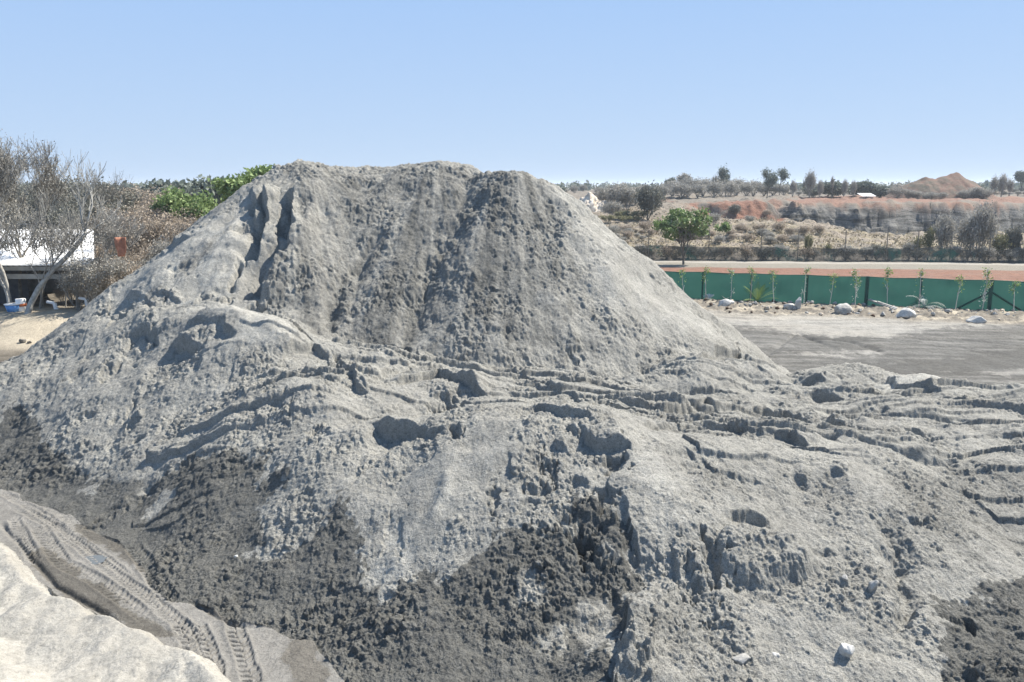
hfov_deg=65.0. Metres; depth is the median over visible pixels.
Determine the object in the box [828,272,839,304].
sapling
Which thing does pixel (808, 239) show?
tree
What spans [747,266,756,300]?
sapling
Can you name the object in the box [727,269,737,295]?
sapling
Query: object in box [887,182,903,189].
bush
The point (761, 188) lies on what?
thicket shrub
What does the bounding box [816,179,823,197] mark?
bare sapling
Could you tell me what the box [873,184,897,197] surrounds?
bush
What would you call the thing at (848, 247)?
hedge shrub
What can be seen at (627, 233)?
dry bush
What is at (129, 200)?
dry shrub
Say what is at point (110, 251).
dry shrub
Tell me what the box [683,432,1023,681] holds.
sand heap
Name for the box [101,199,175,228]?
dry shrub
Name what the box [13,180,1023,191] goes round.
wood
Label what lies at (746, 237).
dry bush
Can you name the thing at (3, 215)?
bare tree
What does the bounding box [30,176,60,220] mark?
bare tree
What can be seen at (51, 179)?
bare tree
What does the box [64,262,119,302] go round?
dry shrub
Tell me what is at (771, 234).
dry bush
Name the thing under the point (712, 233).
dry bush
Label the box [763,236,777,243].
dry bush
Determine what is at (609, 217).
grassy bush
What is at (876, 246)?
hedge shrub
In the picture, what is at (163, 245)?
dry shrub
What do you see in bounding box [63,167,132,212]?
bare tree
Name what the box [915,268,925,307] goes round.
sapling
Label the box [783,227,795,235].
dry bush
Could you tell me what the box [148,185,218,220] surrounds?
tree
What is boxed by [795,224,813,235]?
dry bush
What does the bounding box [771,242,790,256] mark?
hedge shrub
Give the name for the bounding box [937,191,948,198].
mound bush
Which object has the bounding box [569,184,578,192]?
scrub bush
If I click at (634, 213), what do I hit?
grassy bush
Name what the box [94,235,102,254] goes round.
dry shrub
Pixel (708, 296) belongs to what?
block
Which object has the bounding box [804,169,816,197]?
tree
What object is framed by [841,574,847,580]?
stone
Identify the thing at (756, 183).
thicket shrub
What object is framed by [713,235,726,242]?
dry bush
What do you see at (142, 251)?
dry shrub
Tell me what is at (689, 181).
thicket shrub
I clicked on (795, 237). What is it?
dry bush
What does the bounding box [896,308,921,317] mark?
rock
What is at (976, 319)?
rock
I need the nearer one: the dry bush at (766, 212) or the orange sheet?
the orange sheet
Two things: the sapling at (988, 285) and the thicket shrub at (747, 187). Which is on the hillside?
the thicket shrub at (747, 187)
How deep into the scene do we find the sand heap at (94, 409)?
23.17 m
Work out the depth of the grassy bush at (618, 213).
129.12 m
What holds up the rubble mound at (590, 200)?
on the hillside
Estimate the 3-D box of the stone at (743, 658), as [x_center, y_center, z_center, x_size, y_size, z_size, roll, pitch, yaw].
[3.523,5.058,12.758,0.466,0.133,0.380,-11,-3,-24]
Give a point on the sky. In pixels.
(554, 91)
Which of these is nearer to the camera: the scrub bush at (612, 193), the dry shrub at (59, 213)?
the dry shrub at (59, 213)
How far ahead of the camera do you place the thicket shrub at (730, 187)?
213.72 m
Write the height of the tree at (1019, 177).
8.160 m
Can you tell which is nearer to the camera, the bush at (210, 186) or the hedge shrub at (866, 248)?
the hedge shrub at (866, 248)
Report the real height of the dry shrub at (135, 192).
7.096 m
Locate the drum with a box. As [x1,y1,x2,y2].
[15,298,26,311]
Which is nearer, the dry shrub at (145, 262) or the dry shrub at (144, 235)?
the dry shrub at (145, 262)
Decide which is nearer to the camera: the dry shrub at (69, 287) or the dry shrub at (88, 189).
the dry shrub at (69, 287)
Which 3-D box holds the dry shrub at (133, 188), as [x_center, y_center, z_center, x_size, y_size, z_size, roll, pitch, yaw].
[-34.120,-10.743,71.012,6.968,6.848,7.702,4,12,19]
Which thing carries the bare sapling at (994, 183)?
on the hillside
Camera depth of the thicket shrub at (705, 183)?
231.40 m
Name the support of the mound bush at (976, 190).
on the hillside
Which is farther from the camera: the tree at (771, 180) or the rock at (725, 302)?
the tree at (771, 180)
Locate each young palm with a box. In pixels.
[743,283,776,301]
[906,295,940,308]
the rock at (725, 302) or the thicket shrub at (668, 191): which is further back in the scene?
the thicket shrub at (668, 191)
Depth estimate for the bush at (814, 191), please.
209.92 m
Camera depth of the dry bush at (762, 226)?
110.75 m
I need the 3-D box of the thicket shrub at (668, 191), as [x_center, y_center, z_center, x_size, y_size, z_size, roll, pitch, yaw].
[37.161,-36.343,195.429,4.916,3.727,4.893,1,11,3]
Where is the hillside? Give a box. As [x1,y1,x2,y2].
[130,186,1023,280]
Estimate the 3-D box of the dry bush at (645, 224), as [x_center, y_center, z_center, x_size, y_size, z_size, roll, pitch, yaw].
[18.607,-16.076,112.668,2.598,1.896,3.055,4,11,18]
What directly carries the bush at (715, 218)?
on the hillside
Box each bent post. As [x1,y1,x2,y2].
[46,300,58,308]
[78,296,88,305]
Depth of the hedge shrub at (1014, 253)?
85.38 m
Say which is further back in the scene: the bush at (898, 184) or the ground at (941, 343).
the bush at (898, 184)
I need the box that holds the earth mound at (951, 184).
[884,172,998,199]
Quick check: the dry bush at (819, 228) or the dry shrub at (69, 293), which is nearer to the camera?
the dry shrub at (69, 293)
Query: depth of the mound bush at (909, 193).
194.09 m
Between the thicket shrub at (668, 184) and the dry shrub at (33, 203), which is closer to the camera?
the dry shrub at (33, 203)
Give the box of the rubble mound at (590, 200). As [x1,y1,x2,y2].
[579,192,613,211]
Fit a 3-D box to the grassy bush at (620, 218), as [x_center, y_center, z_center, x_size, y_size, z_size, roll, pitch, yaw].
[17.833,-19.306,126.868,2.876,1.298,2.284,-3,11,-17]
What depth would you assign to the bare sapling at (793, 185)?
205.97 m
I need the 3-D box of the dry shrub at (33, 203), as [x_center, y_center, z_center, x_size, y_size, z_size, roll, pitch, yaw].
[-34.446,-9.787,65.463,9.720,7.599,10.693,5,12,23]
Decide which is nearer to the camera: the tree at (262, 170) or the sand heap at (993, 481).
the sand heap at (993, 481)
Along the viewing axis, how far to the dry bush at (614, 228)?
109.10 m
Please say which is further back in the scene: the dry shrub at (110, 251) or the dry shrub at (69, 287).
the dry shrub at (110, 251)
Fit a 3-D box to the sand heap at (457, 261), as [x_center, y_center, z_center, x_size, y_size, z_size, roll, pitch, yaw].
[-5.164,-3.639,37.232,34.656,9.249,24.330,0,11,0]
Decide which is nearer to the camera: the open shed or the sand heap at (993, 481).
the sand heap at (993, 481)
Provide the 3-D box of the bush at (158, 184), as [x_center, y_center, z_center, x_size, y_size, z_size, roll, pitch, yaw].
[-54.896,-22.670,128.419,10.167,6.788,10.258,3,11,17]
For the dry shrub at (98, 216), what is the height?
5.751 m
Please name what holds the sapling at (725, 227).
on the hillside
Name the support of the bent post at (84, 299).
on the ground at (941, 343)
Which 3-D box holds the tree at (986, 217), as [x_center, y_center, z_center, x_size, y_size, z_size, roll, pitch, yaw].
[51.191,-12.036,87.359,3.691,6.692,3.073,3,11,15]
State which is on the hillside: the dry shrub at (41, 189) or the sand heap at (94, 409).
the dry shrub at (41, 189)
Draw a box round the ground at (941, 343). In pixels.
[0,291,1023,385]
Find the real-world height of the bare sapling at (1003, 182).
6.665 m
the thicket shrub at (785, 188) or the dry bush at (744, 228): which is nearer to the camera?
the dry bush at (744, 228)
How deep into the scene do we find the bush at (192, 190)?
105.23 m
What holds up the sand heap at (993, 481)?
on the ground at (941, 343)
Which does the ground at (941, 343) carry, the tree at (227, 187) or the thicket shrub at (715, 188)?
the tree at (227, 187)
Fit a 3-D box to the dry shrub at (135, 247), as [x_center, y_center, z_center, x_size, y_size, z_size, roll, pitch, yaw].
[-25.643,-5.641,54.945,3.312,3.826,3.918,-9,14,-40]
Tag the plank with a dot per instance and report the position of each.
(884, 304)
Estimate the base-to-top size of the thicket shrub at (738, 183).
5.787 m
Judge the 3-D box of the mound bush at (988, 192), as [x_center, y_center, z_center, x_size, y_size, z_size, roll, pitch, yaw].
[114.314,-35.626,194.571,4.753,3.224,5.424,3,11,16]
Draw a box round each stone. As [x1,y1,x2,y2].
[731,653,750,663]
[838,643,854,657]
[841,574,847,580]
[868,580,877,591]
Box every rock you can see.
[718,295,734,305]
[783,303,794,309]
[794,293,801,308]
[834,303,851,314]
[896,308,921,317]
[966,316,986,323]
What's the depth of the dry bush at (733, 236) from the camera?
104.43 m
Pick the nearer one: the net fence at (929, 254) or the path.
the path
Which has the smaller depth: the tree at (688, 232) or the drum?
the drum
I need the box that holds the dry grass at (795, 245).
[592,206,1023,256]
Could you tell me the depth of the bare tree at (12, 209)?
44.81 m
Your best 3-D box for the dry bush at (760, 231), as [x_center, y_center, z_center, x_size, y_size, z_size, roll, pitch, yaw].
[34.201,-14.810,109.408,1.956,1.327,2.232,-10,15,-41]
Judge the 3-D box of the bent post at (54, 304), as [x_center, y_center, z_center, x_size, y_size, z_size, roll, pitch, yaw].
[-25.745,-1.961,45.042,0.608,0.651,0.219,0,11,0]
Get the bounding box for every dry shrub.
[6,179,33,198]
[16,174,108,216]
[16,175,124,226]
[23,201,78,228]
[34,198,131,229]
[49,180,131,207]
[50,183,156,214]
[53,287,70,304]
[55,267,88,310]
[59,281,74,301]
[62,250,131,298]
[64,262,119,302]
[68,201,128,237]
[70,289,86,302]
[80,259,123,294]
[93,210,138,239]
[94,200,161,229]
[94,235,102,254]
[94,243,126,260]
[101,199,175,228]
[103,179,170,209]
[108,181,147,193]
[113,210,172,253]
[116,249,143,266]
[119,259,144,278]
[122,198,201,238]
[126,209,204,249]
[126,236,152,258]
[127,241,155,263]
[129,184,181,214]
[139,256,151,265]
[143,218,193,249]
[145,232,178,258]
[145,240,171,260]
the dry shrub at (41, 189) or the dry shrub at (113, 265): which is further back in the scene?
the dry shrub at (41, 189)
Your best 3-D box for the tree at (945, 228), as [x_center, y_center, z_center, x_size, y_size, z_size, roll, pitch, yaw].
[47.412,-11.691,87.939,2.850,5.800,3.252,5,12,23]
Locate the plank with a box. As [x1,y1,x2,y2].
[868,299,897,309]
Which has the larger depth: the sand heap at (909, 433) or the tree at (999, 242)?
the tree at (999, 242)
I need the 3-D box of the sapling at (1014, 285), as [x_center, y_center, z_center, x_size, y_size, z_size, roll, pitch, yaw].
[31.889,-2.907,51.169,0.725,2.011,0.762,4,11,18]
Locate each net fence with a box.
[633,230,1023,262]
[664,271,1023,310]
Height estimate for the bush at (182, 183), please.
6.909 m
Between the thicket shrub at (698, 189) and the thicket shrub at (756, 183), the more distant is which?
the thicket shrub at (756, 183)
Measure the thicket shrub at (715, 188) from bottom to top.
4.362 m
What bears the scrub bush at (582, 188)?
on the hillside
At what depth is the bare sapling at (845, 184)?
205.81 m
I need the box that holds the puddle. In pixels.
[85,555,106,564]
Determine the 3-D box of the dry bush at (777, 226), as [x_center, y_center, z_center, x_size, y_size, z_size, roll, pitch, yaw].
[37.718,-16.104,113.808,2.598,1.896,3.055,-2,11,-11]
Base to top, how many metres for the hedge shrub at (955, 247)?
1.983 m
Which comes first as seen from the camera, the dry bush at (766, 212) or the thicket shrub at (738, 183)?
the dry bush at (766, 212)
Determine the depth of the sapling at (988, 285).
51.08 m
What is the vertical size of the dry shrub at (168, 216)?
6.016 m
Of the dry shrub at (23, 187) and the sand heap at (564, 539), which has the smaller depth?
the sand heap at (564, 539)
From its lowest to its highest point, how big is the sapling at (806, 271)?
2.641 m
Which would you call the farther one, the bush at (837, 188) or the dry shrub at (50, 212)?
the bush at (837, 188)
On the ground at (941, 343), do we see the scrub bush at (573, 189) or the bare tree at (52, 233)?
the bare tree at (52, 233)
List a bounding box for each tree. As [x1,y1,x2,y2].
[0,129,43,302]
[0,133,73,297]
[0,137,47,208]
[0,197,36,247]
[0,205,33,302]
[0,209,90,308]
[24,150,122,313]
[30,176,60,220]
[40,219,79,306]
[59,196,91,295]
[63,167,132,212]
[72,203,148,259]
[90,208,116,259]
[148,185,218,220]
[206,167,256,202]
[245,163,274,181]
[632,180,667,220]
[651,207,712,264]
[676,172,693,180]
[717,163,730,196]
[760,167,780,197]
[778,166,790,194]
[804,234,813,248]
[830,176,834,193]
[902,241,916,250]
[911,226,935,248]
[931,210,958,248]
[954,210,981,258]
[967,199,1003,248]
[991,231,1012,249]
[1003,223,1023,248]
[1012,170,1023,191]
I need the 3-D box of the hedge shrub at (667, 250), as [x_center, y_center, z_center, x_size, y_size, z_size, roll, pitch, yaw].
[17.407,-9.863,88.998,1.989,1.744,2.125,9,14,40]
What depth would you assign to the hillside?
159.41 m
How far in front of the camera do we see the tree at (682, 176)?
234.78 m
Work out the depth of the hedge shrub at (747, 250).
87.70 m
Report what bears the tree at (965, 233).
on the hillside
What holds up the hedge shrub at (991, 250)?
on the hillside
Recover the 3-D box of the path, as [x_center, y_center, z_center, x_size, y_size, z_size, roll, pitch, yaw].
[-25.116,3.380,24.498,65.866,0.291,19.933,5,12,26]
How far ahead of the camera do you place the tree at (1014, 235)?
86.89 m
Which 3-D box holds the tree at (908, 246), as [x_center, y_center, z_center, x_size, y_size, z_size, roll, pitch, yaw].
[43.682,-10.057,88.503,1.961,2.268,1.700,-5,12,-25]
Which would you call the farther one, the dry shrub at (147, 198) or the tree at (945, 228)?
the tree at (945, 228)
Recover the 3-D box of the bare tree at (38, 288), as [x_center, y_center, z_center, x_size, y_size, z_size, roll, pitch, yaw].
[-24.788,-6.158,45.208,5.501,9.070,3.030,-7,13,-32]
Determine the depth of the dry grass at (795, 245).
106.02 m
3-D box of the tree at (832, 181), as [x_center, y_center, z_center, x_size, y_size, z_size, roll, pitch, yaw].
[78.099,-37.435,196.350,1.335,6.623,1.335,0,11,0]
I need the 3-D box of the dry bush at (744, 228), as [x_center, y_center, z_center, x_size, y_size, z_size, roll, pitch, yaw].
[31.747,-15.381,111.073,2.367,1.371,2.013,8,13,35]
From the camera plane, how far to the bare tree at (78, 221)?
46.85 m
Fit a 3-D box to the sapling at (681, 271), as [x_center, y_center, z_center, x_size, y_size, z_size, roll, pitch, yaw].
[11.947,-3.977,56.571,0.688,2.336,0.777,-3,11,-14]
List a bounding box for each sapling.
[677,268,686,290]
[701,265,710,297]
[714,221,731,241]
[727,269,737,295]
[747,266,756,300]
[768,270,777,301]
[789,180,797,196]
[800,265,811,303]
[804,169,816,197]
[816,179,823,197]
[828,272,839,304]
[842,179,848,195]
[850,179,856,195]
[851,267,862,303]
[882,267,893,303]
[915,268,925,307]
[954,274,965,308]
[979,267,993,309]
[989,174,999,193]
[997,173,1009,196]
[1006,178,1014,195]
[1009,281,1020,310]
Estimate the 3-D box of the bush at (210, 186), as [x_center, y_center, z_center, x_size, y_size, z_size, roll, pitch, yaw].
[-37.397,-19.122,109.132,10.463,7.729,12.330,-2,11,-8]
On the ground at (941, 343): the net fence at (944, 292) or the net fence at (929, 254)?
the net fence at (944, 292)
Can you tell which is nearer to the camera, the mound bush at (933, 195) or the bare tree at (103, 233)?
the bare tree at (103, 233)
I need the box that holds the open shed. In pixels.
[0,229,93,305]
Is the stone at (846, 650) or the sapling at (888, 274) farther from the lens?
the sapling at (888, 274)
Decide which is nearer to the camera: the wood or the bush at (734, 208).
the bush at (734, 208)
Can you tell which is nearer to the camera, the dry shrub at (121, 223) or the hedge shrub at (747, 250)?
the dry shrub at (121, 223)
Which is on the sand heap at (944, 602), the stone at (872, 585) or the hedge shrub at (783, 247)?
the stone at (872, 585)
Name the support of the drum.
on the ground at (941, 343)
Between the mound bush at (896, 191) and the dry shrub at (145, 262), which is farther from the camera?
the mound bush at (896, 191)
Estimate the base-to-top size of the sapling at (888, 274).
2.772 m
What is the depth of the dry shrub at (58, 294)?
47.25 m
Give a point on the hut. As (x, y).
(865, 194)
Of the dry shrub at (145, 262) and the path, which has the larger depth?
the dry shrub at (145, 262)
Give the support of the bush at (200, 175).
on the hillside
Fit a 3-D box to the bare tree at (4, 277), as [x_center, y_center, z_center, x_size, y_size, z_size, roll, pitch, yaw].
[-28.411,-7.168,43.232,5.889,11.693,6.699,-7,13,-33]
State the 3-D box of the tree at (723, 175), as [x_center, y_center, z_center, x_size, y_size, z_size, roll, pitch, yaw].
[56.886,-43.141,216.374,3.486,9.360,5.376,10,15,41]
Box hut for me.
[857,193,874,198]
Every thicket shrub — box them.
[658,185,672,197]
[660,178,684,196]
[668,182,692,197]
[678,177,704,196]
[690,183,707,197]
[696,177,709,195]
[703,175,733,196]
[704,181,725,197]
[722,180,743,196]
[729,176,752,195]
[738,182,757,195]
[748,179,763,195]
[755,182,772,195]
[765,184,783,194]
[778,184,789,194]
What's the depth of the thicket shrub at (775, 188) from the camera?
228.36 m
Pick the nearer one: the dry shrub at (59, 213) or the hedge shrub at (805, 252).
the dry shrub at (59, 213)
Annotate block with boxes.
[704,294,714,299]
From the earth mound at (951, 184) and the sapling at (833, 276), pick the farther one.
the earth mound at (951, 184)
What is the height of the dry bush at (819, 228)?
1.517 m
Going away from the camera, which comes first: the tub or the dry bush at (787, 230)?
the tub
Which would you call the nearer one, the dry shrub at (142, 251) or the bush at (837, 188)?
the dry shrub at (142, 251)
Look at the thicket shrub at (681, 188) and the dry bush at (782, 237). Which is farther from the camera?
the thicket shrub at (681, 188)
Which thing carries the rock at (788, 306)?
on the ground at (941, 343)
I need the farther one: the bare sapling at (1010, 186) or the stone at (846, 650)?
the bare sapling at (1010, 186)
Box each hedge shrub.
[660,245,675,254]
[739,244,754,256]
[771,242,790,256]
[797,247,814,257]
[835,243,859,257]
[858,246,872,258]
[870,243,890,259]
[946,245,964,256]
[976,246,999,259]
[1004,248,1019,258]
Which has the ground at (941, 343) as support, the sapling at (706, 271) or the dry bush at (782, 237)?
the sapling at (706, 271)
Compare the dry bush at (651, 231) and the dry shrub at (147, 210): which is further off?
the dry bush at (651, 231)
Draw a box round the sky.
[0,0,1023,185]
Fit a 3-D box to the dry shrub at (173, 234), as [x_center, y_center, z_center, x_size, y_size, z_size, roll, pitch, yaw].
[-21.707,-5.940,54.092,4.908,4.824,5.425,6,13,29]
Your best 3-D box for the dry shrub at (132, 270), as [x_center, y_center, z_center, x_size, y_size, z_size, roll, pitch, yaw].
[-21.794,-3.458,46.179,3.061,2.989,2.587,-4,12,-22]
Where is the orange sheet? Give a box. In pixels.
[114,237,125,256]
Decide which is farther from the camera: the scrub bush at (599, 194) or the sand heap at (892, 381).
the scrub bush at (599, 194)
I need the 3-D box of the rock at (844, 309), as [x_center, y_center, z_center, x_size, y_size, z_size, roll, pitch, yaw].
[20.903,-1.948,50.820,1.281,0.859,0.909,-6,12,-28]
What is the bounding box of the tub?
[3,303,19,311]
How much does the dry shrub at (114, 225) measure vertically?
6.048 m
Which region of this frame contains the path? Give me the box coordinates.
[0,488,347,681]
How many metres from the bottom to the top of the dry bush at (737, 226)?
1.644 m
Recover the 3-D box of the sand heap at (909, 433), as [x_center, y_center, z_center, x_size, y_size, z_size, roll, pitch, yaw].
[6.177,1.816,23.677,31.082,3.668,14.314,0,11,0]
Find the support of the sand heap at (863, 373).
on the ground at (941, 343)
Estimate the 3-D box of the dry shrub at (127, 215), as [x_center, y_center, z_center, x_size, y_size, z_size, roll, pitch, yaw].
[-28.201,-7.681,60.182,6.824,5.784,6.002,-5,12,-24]
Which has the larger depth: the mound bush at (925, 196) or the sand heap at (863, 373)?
the mound bush at (925, 196)
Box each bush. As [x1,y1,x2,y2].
[123,178,173,196]
[154,178,194,195]
[179,174,223,217]
[184,174,211,190]
[195,172,247,204]
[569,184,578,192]
[579,184,588,190]
[591,185,615,202]
[598,200,622,215]
[599,214,616,222]
[602,182,635,204]
[608,224,621,233]
[613,187,637,211]
[614,210,631,217]
[617,215,632,221]
[620,209,638,217]
[622,230,633,238]
[636,220,653,231]
[647,228,655,234]
[704,212,720,224]
[706,230,716,238]
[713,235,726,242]
[724,228,736,233]
[728,204,741,213]
[728,234,737,239]
[733,222,746,229]
[733,226,749,231]
[741,233,754,241]
[744,214,756,221]
[749,223,767,230]
[755,227,769,233]
[761,209,772,218]
[763,232,775,236]
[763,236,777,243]
[769,221,787,231]
[776,234,789,242]
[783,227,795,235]
[790,234,803,243]
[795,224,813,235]
[799,185,820,197]
[811,225,825,232]
[816,180,850,196]
[848,179,882,196]
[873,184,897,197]
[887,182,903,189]
[887,185,907,197]
[904,188,915,198]
[914,191,924,198]
[921,194,929,198]
[926,192,938,199]
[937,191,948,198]
[955,189,973,196]
[967,185,986,197]
[977,188,996,198]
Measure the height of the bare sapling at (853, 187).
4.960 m
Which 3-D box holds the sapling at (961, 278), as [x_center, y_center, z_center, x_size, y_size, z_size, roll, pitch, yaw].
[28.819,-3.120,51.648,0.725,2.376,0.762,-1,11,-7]
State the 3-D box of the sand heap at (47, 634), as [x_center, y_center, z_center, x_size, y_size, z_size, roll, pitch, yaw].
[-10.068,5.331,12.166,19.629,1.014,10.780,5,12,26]
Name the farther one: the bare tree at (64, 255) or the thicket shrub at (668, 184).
the thicket shrub at (668, 184)
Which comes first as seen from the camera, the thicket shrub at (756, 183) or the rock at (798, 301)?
the rock at (798, 301)
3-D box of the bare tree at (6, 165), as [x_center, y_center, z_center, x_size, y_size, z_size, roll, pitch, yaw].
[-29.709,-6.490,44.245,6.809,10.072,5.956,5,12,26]
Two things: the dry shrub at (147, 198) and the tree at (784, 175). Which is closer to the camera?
the dry shrub at (147, 198)
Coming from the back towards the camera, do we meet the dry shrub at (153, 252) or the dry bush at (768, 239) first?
the dry bush at (768, 239)
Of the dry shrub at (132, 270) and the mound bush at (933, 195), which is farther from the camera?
the mound bush at (933, 195)
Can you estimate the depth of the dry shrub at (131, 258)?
51.61 m
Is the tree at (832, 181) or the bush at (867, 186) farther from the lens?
the bush at (867, 186)
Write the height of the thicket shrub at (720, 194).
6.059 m
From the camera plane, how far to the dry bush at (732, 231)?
106.29 m
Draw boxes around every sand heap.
[0,303,359,537]
[0,542,230,681]
[25,159,789,379]
[114,396,769,681]
[133,336,1023,531]
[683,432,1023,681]
[805,362,900,384]
[873,373,940,389]
[928,445,1023,540]
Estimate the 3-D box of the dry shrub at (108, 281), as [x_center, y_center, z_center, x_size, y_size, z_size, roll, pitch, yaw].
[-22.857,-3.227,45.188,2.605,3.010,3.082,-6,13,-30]
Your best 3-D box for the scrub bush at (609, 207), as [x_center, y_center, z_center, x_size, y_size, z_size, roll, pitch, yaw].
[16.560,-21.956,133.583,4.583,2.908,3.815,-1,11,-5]
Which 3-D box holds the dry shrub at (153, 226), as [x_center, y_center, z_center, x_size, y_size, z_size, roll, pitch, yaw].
[-23.383,-6.578,56.279,6.394,5.419,5.623,-5,12,-25]
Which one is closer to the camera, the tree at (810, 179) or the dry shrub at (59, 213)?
the dry shrub at (59, 213)
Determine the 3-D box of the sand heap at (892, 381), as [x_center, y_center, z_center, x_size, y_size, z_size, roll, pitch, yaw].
[14.356,1.836,27.812,5.963,2.063,4.309,0,11,0]
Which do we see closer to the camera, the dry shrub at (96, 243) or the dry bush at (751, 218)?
the dry shrub at (96, 243)
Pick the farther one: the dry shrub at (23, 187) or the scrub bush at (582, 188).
the scrub bush at (582, 188)
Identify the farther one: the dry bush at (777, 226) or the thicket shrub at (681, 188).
the thicket shrub at (681, 188)
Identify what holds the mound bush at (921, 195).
on the earth mound at (951, 184)
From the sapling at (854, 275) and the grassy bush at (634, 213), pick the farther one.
the grassy bush at (634, 213)
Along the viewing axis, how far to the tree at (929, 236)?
88.05 m
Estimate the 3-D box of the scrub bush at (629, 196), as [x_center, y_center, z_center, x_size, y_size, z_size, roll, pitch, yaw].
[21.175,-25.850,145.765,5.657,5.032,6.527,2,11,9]
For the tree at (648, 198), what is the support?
on the hillside
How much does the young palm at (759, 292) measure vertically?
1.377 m
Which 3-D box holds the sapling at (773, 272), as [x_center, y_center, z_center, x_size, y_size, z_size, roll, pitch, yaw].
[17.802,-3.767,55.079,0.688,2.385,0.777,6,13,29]

